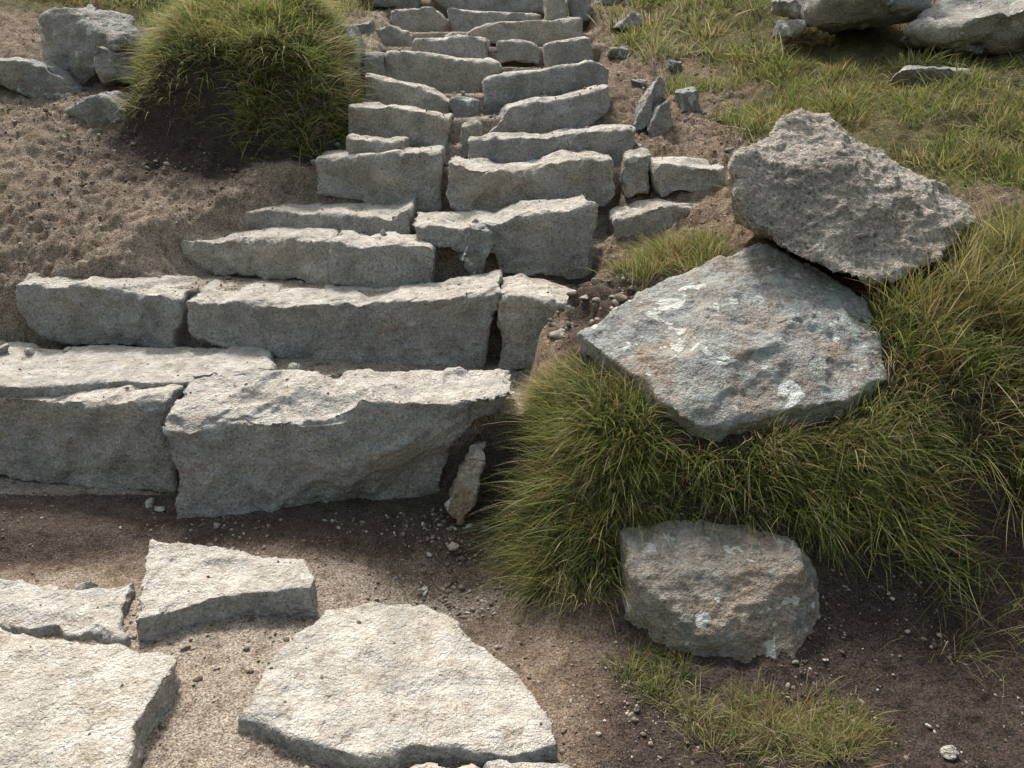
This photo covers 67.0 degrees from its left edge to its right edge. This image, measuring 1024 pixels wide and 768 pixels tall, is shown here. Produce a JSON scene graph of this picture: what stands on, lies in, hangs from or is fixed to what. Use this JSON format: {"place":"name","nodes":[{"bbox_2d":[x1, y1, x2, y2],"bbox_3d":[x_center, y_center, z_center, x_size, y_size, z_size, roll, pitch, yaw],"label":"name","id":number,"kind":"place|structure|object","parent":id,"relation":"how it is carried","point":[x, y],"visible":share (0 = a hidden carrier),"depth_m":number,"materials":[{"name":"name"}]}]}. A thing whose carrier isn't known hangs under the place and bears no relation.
{"place":"outdoors","nodes":[
{"label":"outdoors","id":0,"kind":"place"},
{"bbox_2d":[27,0,378,27],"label":"hillside grass","id":1,"kind":"structure","parent":0,"point":[349,3],"depth_m":5.07,"materials":[{"name":"green plant"}]},
{"bbox_2d":[0,0,1023,767],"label":"ground","id":2,"kind":"structure","parent":0,"point":[78,530],"depth_m":2.54,"materials":[{"name":"soil"}]},
{"bbox_2d":[0,57,83,99],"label":"hillside rock","id":3,"kind":"object","parent":2,"relation":"on","point":[30,78],"visible":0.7,"depth_m":3.93,"materials":[{"name":"grey stone"}]},
{"bbox_2d":[0,578,135,646],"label":"paving slab","id":4,"kind":"structure","parent":2,"relation":"on","point":[68,614],"depth_m":2.18,"materials":[{"name":"stone"}]},
{"bbox_2d":[0,626,180,767],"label":"paving slab","id":5,"kind":"structure","parent":2,"relation":"on","point":[79,699],"depth_m":1.80,"materials":[{"name":"stone"}]},
{"bbox_2d":[38,4,146,86],"bbox_3d":[-2.244,-1.797,4.157,0.565,0.460,0.340,4,23,9],"label":"hillside rock","id":6,"kind":"object","parent":2,"relation":"on","point":[71,38],"visible":0.65,"depth_m":4.04,"materials":[{"name":"grey stone"}]},
{"bbox_2d":[64,91,131,123],"bbox_3d":[-1.997,-1.338,3.919,0.388,0.275,0.268,0,23,0],"label":"hillside rock","id":7,"kind":"object","parent":2,"relation":"on","point":[91,108],"visible":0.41,"depth_m":3.79,"materials":[{"name":"grey stone"}]},
{"bbox_2d":[0,340,209,493],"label":"stone step","id":8,"kind":"object","parent":2,"relation":"on","point":[114,438],"visible":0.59,"depth_m":2.76,"materials":[{"name":"stone"}]},
{"bbox_2d":[15,272,202,347],"bbox_3d":[-1.676,-0.319,3.274,0.711,0.310,0.348,0,23,0],"label":"stone step","id":9,"kind":"object","parent":2,"relation":"on","point":[91,310],"visible":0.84,"depth_m":3.15,"materials":[{"name":"stone"}]},
{"bbox_2d":[94,45,142,84],"bbox_3d":[-2.052,-1.661,4.033,0.215,0.193,0.263,0,23,0],"label":"hillside rock","id":10,"kind":"object","parent":2,"relation":"on","point":[105,59],"visible":0.83,"depth_m":3.98,"materials":[{"name":"grey stone"}]},
{"bbox_2d":[0,344,277,397],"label":"stone step","id":11,"kind":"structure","parent":2,"relation":"on","point":[101,366],"depth_m":2.91,"materials":[{"name":"stone"}]},
{"bbox_2d":[98,25,252,140],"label":"mound grass","id":12,"kind":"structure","parent":2,"relation":"on","point":[139,97],"depth_m":3.77,"materials":[{"name":"green plant"}]},
{"bbox_2d":[135,539,317,640],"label":"paving slab","id":13,"kind":"structure","parent":2,"relation":"on","point":[244,583],"depth_m":2.22,"materials":[{"name":"stone"}]},
{"bbox_2d":[109,0,391,120],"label":"mound grass","id":14,"kind":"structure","parent":2,"relation":"on","point":[206,29],"depth_m":3.89,"materials":[{"name":"green plant"}]},
{"bbox_2d":[180,226,339,285],"bbox_3d":[-1.114,-0.592,3.467,0.815,0.224,0.301,6,24,14],"label":"stone step","id":15,"kind":"object","parent":2,"relation":"on","point":[285,253],"visible":0.81,"depth_m":3.33,"materials":[{"name":"stone"}]},
{"bbox_2d":[197,17,363,167],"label":"mound grass","id":16,"kind":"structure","parent":2,"relation":"on","point":[249,106],"depth_m":3.76,"materials":[{"name":"green plant"}]},
{"bbox_2d":[245,197,418,235],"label":"stone step","id":17,"kind":"object","parent":2,"relation":"on","point":[367,219],"visible":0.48,"depth_m":3.46,"materials":[{"name":"stone"}]},
{"bbox_2d":[162,367,514,518],"bbox_3d":[-0.576,0.237,2.736,1.174,0.538,0.360,0,23,0],"label":"stone step","id":18,"kind":"object","parent":2,"relation":"on","point":[297,441],"visible":0.93,"depth_m":2.62,"materials":[{"name":"stone"}]},
{"bbox_2d":[186,270,502,369],"bbox_3d":[-0.673,-0.274,3.169,1.302,0.379,0.334,3,23,6],"label":"stone step","id":19,"kind":"object","parent":2,"relation":"on","point":[412,324],"visible":0.95,"depth_m":3.06,"materials":[{"name":"stone"}]},
{"bbox_2d":[336,23,366,76],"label":"packing stone","id":20,"kind":"object","parent":2,"relation":"on","point":[358,33],"visible":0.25,"depth_m":4.31,"materials":[{"name":"grey stone"}]},
{"bbox_2d":[355,20,374,33],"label":"packing stone","id":21,"kind":"object","parent":2,"relation":"on","point":[364,28],"visible":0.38,"depth_m":5.01,"materials":[{"name":"grey stone"}]},
{"bbox_2d":[362,51,386,79],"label":"packing stone","id":22,"kind":"object","parent":2,"relation":"on","point":[375,61],"visible":0.56,"depth_m":4.39,"materials":[{"name":"grey stone"}]},
{"bbox_2d":[346,133,409,153],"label":"stone step","id":23,"kind":"object","parent":2,"relation":"on","point":[360,144],"visible":0.6,"depth_m":3.62,"materials":[{"name":"stone"}]},
{"bbox_2d":[315,145,445,212],"bbox_3d":[-0.633,-0.995,3.737,0.658,0.298,0.306,3,23,6],"label":"stone step","id":24,"kind":"object","parent":2,"relation":"on","point":[397,176],"visible":0.83,"depth_m":3.60,"materials":[{"name":"stone"}]},
{"bbox_2d":[363,0,402,8],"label":"hillside rock","id":25,"kind":"object","parent":2,"relation":"on","point":[390,3],"visible":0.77,"depth_m":5.56,"materials":[{"name":"grey stone"}]},
{"bbox_2d":[328,230,438,288],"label":"stone step","id":26,"kind":"object","parent":2,"relation":"on","point":[391,259],"visible":0.88,"depth_m":3.21,"materials":[{"name":"stone"}]},
{"bbox_2d":[376,25,412,46],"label":"stone step","id":27,"kind":"object","parent":2,"relation":"on","point":[392,36],"visible":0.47,"depth_m":5.11,"materials":[{"name":"stone"}]},
{"bbox_2d":[238,601,557,767],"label":"paving slab","id":28,"kind":"structure","parent":2,"relation":"on","point":[447,688],"depth_m":1.87,"materials":[{"name":"stone"}]},
{"bbox_2d":[348,102,453,152],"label":"stone step","id":29,"kind":"object","parent":2,"relation":"on","point":[417,126],"visible":0.67,"depth_m":3.83,"materials":[{"name":"stone"}]},
{"bbox_2d":[364,73,451,113],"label":"stone step","id":30,"kind":"object","parent":2,"relation":"on","point":[386,90],"visible":0.59,"depth_m":4.14,"materials":[{"name":"stone"}]},
{"bbox_2d":[400,0,420,8],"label":"stone step","id":31,"kind":"object","parent":2,"relation":"on","point":[407,4],"visible":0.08,"depth_m":5.85,"materials":[{"name":"stone"}]},
{"bbox_2d":[390,7,446,31],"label":"stone step","id":32,"kind":"object","parent":2,"relation":"on","point":[426,19],"visible":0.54,"depth_m":5.44,"materials":[{"name":"stone"}]},
{"bbox_2d":[384,50,501,92],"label":"stone step","id":33,"kind":"object","parent":2,"relation":"on","point":[441,73],"visible":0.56,"depth_m":4.50,"materials":[{"name":"stone"}]},
{"bbox_2d":[410,762,479,767],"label":"paving slab","id":34,"kind":"structure","parent":2,"relation":"on","point":[432,765],"depth_m":1.71,"materials":[{"name":"stone"}]},
{"bbox_2d":[412,34,489,58],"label":"stone step","id":35,"kind":"object","parent":2,"relation":"on","point":[460,46],"visible":0.62,"depth_m":4.82,"materials":[{"name":"stone"}]},
{"bbox_2d":[444,441,485,524],"bbox_3d":[-0.156,0.329,2.604,0.143,0.252,0.159,0,23,0],"label":"packing stone","id":36,"kind":"object","parent":2,"relation":"on","point":[459,504],"visible":1,"depth_m":2.56,"materials":[{"name":"grey stone"}]},
{"bbox_2d":[449,96,480,116],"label":"packing stone","id":37,"kind":"object","parent":2,"relation":"on","point":[460,106],"visible":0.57,"depth_m":4.11,"materials":[{"name":"grey stone"}]},
{"bbox_2d":[460,119,481,157],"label":"packing stone","id":38,"kind":"object","parent":2,"relation":"on","point":[472,127],"visible":0.71,"depth_m":3.78,"materials":[{"name":"grey stone"}]},
{"bbox_2d":[459,222,494,274],"bbox_3d":[-0.148,-0.564,3.256,0.156,0.218,0.157,0,23,0],"label":"packing stone","id":39,"kind":"object","parent":2,"relation":"on","point":[473,256],"visible":0.95,"depth_m":3.20,"materials":[{"name":"grey stone"}]},
{"bbox_2d":[0,143,958,759],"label":"loose rubble","id":40,"kind":"object","parent":2,"relation":"on","point":[950,751],"visible":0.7,"depth_m":2.59,"materials":[{"name":"stone"}]},
{"bbox_2d":[435,0,543,13],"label":"stone step","id":41,"kind":"object","parent":2,"relation":"on","point":[524,6],"visible":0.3,"depth_m":5.84,"materials":[{"name":"stone"}]},
{"bbox_2d":[447,8,541,31],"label":"stone step","id":42,"kind":"object","parent":2,"relation":"on","point":[461,20],"visible":0.56,"depth_m":5.52,"materials":[{"name":"stone"}]},
{"bbox_2d":[412,195,598,279],"bbox_3d":[-0.036,-0.653,3.370,0.809,0.336,0.311,2,23,5],"label":"stone step","id":43,"kind":"object","parent":2,"relation":"on","point":[551,237],"visible":0.93,"depth_m":3.25,"materials":[{"name":"stone"}]},
{"bbox_2d":[0,1,1023,767],"bbox_3d":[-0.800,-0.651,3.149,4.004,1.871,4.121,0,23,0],"label":"scattered pebbles","id":44,"kind":"object","parent":2,"relation":"on","point":[616,300],"visible":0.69,"depth_m":2.52,"materials":[{"name":"grey gravel"}]},
{"bbox_2d":[444,17,582,46],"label":"stone step","id":45,"kind":"object","parent":2,"relation":"on","point":[540,33],"visible":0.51,"depth_m":5.19,"materials":[{"name":"stone"}]},
{"bbox_2d":[496,39,540,64],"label":"stone step","id":46,"kind":"object","parent":2,"relation":"on","point":[518,50],"visible":0.97,"depth_m":4.84,"materials":[{"name":"stone"}]},
{"bbox_2d":[483,759,570,767],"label":"paving slab","id":47,"kind":"structure","parent":2,"relation":"on","point":[500,763],"depth_m":1.70,"materials":[{"name":"stone"}]},
{"bbox_2d":[446,149,614,211],"bbox_3d":[0.089,-0.932,3.618,0.778,0.293,0.335,0,23,0],"label":"stone step","id":48,"kind":"object","parent":2,"relation":"on","point":[477,184],"visible":0.77,"depth_m":3.48,"materials":[{"name":"stone"}]},
{"bbox_2d":[497,273,575,370],"bbox_3d":[0.119,-0.236,3.053,0.358,0.336,0.350,0,23,0],"label":"stone step","id":49,"kind":"object","parent":2,"relation":"on","point":[524,314],"visible":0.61,"depth_m":2.95,"materials":[{"name":"stone"}]},
{"bbox_2d":[482,60,608,114],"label":"stone step","id":50,"kind":"object","parent":2,"relation":"on","point":[501,90],"visible":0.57,"depth_m":4.19,"materials":[{"name":"stone"}]},
{"bbox_2d":[488,84,610,133],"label":"stone step","id":51,"kind":"object","parent":2,"relation":"on","point":[574,109],"visible":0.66,"depth_m":3.93,"materials":[{"name":"stone"}]},
{"bbox_2d":[496,335,606,466],"bbox_3d":[0.144,0.066,2.597,0.382,0.442,0.350,8,24,18],"label":"grass tussock","id":52,"kind":"object","parent":2,"relation":"on","point":[538,392],"depth_m":2.57,"materials":[{"name":"green plant"}]},
{"bbox_2d":[468,124,635,163],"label":"stone step","id":53,"kind":"object","parent":2,"relation":"on","point":[615,142],"visible":0.72,"depth_m":3.72,"materials":[{"name":"stone"}]},
{"bbox_2d":[543,0,566,20],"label":"stone step","id":54,"kind":"object","parent":2,"relation":"on","point":[553,9],"visible":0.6,"depth_m":5.41,"materials":[{"name":"stone"}]},
{"bbox_2d":[445,347,681,645],"bbox_3d":[0.133,0.351,2.311,0.797,0.775,0.904,0,23,0],"label":"grass tussock","id":55,"kind":"object","parent":2,"relation":"on","point":[517,521],"depth_m":2.33,"materials":[{"name":"green plant"}]},
{"bbox_2d":[543,36,592,67],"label":"stone step","id":56,"kind":"object","parent":2,"relation":"on","point":[570,51],"visible":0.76,"depth_m":4.79,"materials":[{"name":"stone"}]},
{"bbox_2d":[567,0,590,22],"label":"packing stone","id":57,"kind":"object","parent":2,"relation":"on","point":[581,9],"visible":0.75,"depth_m":5.50,"materials":[{"name":"grey stone"}]},
{"bbox_2d":[594,0,621,5],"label":"hillside rock","id":58,"kind":"object","parent":2,"relation":"on","point":[603,2],"visible":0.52,"depth_m":5.77,"materials":[{"name":"grey stone"}]},
{"bbox_2d":[519,360,702,512],"bbox_3d":[0.298,0.118,2.314,0.637,0.358,0.498,16,28,33],"label":"grass tussock","id":59,"kind":"object","parent":2,"relation":"on","point":[635,401],"depth_m":2.32,"materials":[{"name":"green plant"}]},
{"bbox_2d":[605,46,630,58],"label":"hillside rock","id":60,"kind":"object","parent":2,"relation":"on","point":[621,52],"visible":0.99,"depth_m":4.83,"materials":[{"name":"grey stone"}]},
{"bbox_2d":[612,11,643,28],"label":"hillside rock","id":61,"kind":"object","parent":2,"relation":"on","point":[633,16],"visible":0.91,"depth_m":5.29,"materials":[{"name":"grey stone"}]},
{"bbox_2d":[619,147,650,197],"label":"packing stone","id":62,"kind":"object","parent":2,"relation":"on","point":[634,178],"visible":1,"depth_m":3.47,"materials":[{"name":"grey stone"}]},
{"bbox_2d":[631,79,647,88],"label":"hillside rock","id":63,"kind":"object","parent":2,"relation":"on","point":[641,83],"visible":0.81,"depth_m":4.41,"materials":[{"name":"grey stone"}]},
{"bbox_2d":[633,76,664,130],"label":"hillside rock","id":64,"kind":"object","parent":2,"relation":"on","point":[650,100],"visible":0.91,"depth_m":3.88,"materials":[{"name":"stone"}]},
{"bbox_2d":[608,198,698,239],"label":"stone step","id":65,"kind":"object","parent":2,"relation":"on","point":[653,215],"visible":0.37,"depth_m":3.32,"materials":[{"name":"stone"}]},
{"bbox_2d":[594,628,713,722],"bbox_3d":[0.354,0.752,1.994,0.326,0.098,0.308,14,27,30],"label":"grass clump","id":66,"kind":"object","parent":2,"relation":"on","point":[655,677],"visible":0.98,"depth_m":2.01,"materials":[{"name":"green plant"}]},
{"bbox_2d":[646,97,672,136],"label":"hillside rock","id":67,"kind":"object","parent":2,"relation":"on","point":[661,120],"visible":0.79,"depth_m":3.81,"materials":[{"name":"grey stone"}]},
{"bbox_2d":[578,219,749,291],"bbox_3d":[0.608,-0.518,2.976,0.648,0.250,0.633,-10,25,-22],"label":"grass tussock","id":68,"kind":"object","parent":2,"relation":"on","point":[672,250],"depth_m":2.95,"materials":[{"name":"green plant"}]},
{"bbox_2d":[667,59,681,71],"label":"hillside rock","id":69,"kind":"object","parent":2,"relation":"on","point":[672,65],"visible":0.94,"depth_m":4.59,"materials":[{"name":"grey stone"}]},
{"bbox_2d":[649,156,724,197],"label":"stone step","id":70,"kind":"object","parent":2,"relation":"on","point":[669,175],"visible":0.83,"depth_m":3.43,"materials":[{"name":"stone"}]},
{"bbox_2d":[674,86,701,112],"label":"hillside rock","id":71,"kind":"object","parent":2,"relation":"on","point":[686,99],"visible":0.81,"depth_m":4.06,"materials":[{"name":"grey stone"}]},
{"bbox_2d":[433,458,1004,767],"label":"dry grass litter","id":72,"kind":"object","parent":2,"relation":"on","point":[703,669],"visible":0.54,"depth_m":2.14,"materials":[{"name":"plant"}]},
{"bbox_2d":[619,519,820,662],"bbox_3d":[0.595,0.594,2.200,0.612,0.342,0.404,7,24,16],"label":"half buried boulder","id":73,"kind":"object","parent":2,"relation":"on","point":[746,597],"visible":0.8,"depth_m":2.11,"materials":[{"name":"grey stone"}]},
{"bbox_2d":[724,147,734,152],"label":"hillside rock","id":74,"kind":"object","parent":2,"relation":"on","point":[727,150],"visible":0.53,"depth_m":3.57,"materials":[{"name":"grey stone"}]},
{"bbox_2d":[576,242,888,441],"bbox_3d":[0.706,-0.166,2.581,0.982,0.470,0.816,0,23,0],"label":"lichen boulder","id":75,"kind":"object","parent":2,"relation":"on","point":[744,339],"visible":0.94,"depth_m":2.45,"materials":[{"name":"grey stone"}]},
{"bbox_2d":[517,359,998,627],"bbox_3d":[0.677,0.304,2.225,1.373,0.602,0.632,0,23,0],"label":"grass tussock","id":76,"kind":"object","parent":2,"relation":"on","point":[813,507],"depth_m":2.25,"materials":[{"name":"green plant"}]},
{"bbox_2d":[588,0,935,72],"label":"hillside grass","id":77,"kind":"structure","parent":2,"relation":"on","point":[639,33],"depth_m":4.98,"materials":[{"name":"green plant"}]},
{"bbox_2d":[654,661,914,767],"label":"grass clump","id":78,"kind":"object","parent":2,"relation":"on","point":[800,725],"visible":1,"depth_m":1.85,"materials":[{"name":"green plant"}]},
{"bbox_2d":[771,0,802,19],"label":"wall boulder","id":79,"kind":"object","parent":2,"relation":"on","point":[791,9],"depth_m":4.52,"materials":[{"name":"grey stone"}]},
{"bbox_2d":[773,19,806,38],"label":"wall boulder","id":80,"kind":"object","parent":2,"relation":"on","point":[795,28],"depth_m":4.49,"materials":[{"name":"grey stone"}]},
{"bbox_2d":[643,382,939,512],"bbox_3d":[0.850,0.200,2.218,0.936,0.337,0.376,-2,23,-4],"label":"grass tussock","id":81,"kind":"object","parent":2,"relation":"on","point":[842,437],"depth_m":2.27,"materials":[{"name":"green plant"}]},
{"bbox_2d":[651,42,1023,199],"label":"hillside grass","id":82,"kind":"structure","parent":2,"relation":"on","point":[756,116],"depth_m":3.69,"materials":[{"name":"green plant"}]},
{"bbox_2d":[727,107,977,285],"bbox_3d":[1.226,-0.699,2.760,0.982,0.527,0.648,-8,24,-19],"label":"granite boulder","id":83,"kind":"object","parent":2,"relation":"on","point":[827,191],"visible":0.98,"depth_m":2.64,"materials":[{"name":"grey stone"}]},
{"bbox_2d":[799,0,930,34],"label":"wall boulder","id":84,"kind":"object","parent":2,"relation":"on","point":[833,17],"depth_m":4.26,"materials":[{"name":"grey stone"}]},
{"bbox_2d":[786,195,1023,626],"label":"grass tussock","id":85,"kind":"object","parent":2,"relation":"on","point":[952,349],"depth_m":2.34,"materials":[{"name":"green plant"}]},
{"bbox_2d":[888,65,973,85],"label":"wall boulder","id":86,"kind":"object","parent":2,"relation":"on","point":[908,73],"depth_m":3.85,"materials":[{"name":"grey stone"}]},
{"bbox_2d":[847,158,1023,364],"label":"grass tussock","id":87,"kind":"object","parent":2,"relation":"on","point":[959,273],"depth_m":2.53,"materials":[{"name":"green plant"}]},
{"bbox_2d":[884,543,1023,708],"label":"grass clump","id":88,"kind":"object","parent":2,"relation":"on","point":[974,622],"visible":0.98,"depth_m":2.10,"materials":[{"name":"green plant"}]},
{"bbox_2d":[935,44,987,57],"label":"wall boulder","id":89,"kind":"object","parent":2,"relation":"on","point":[968,49],"depth_m":4.07,"materials":[{"name":"grey stone"}]},
{"bbox_2d":[900,0,1023,56],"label":"wall boulder","id":90,"kind":"object","parent":2,"relation":"on","point":[995,27],"depth_m":4.01,"materials":[{"name":"grey stone"}]}
]}

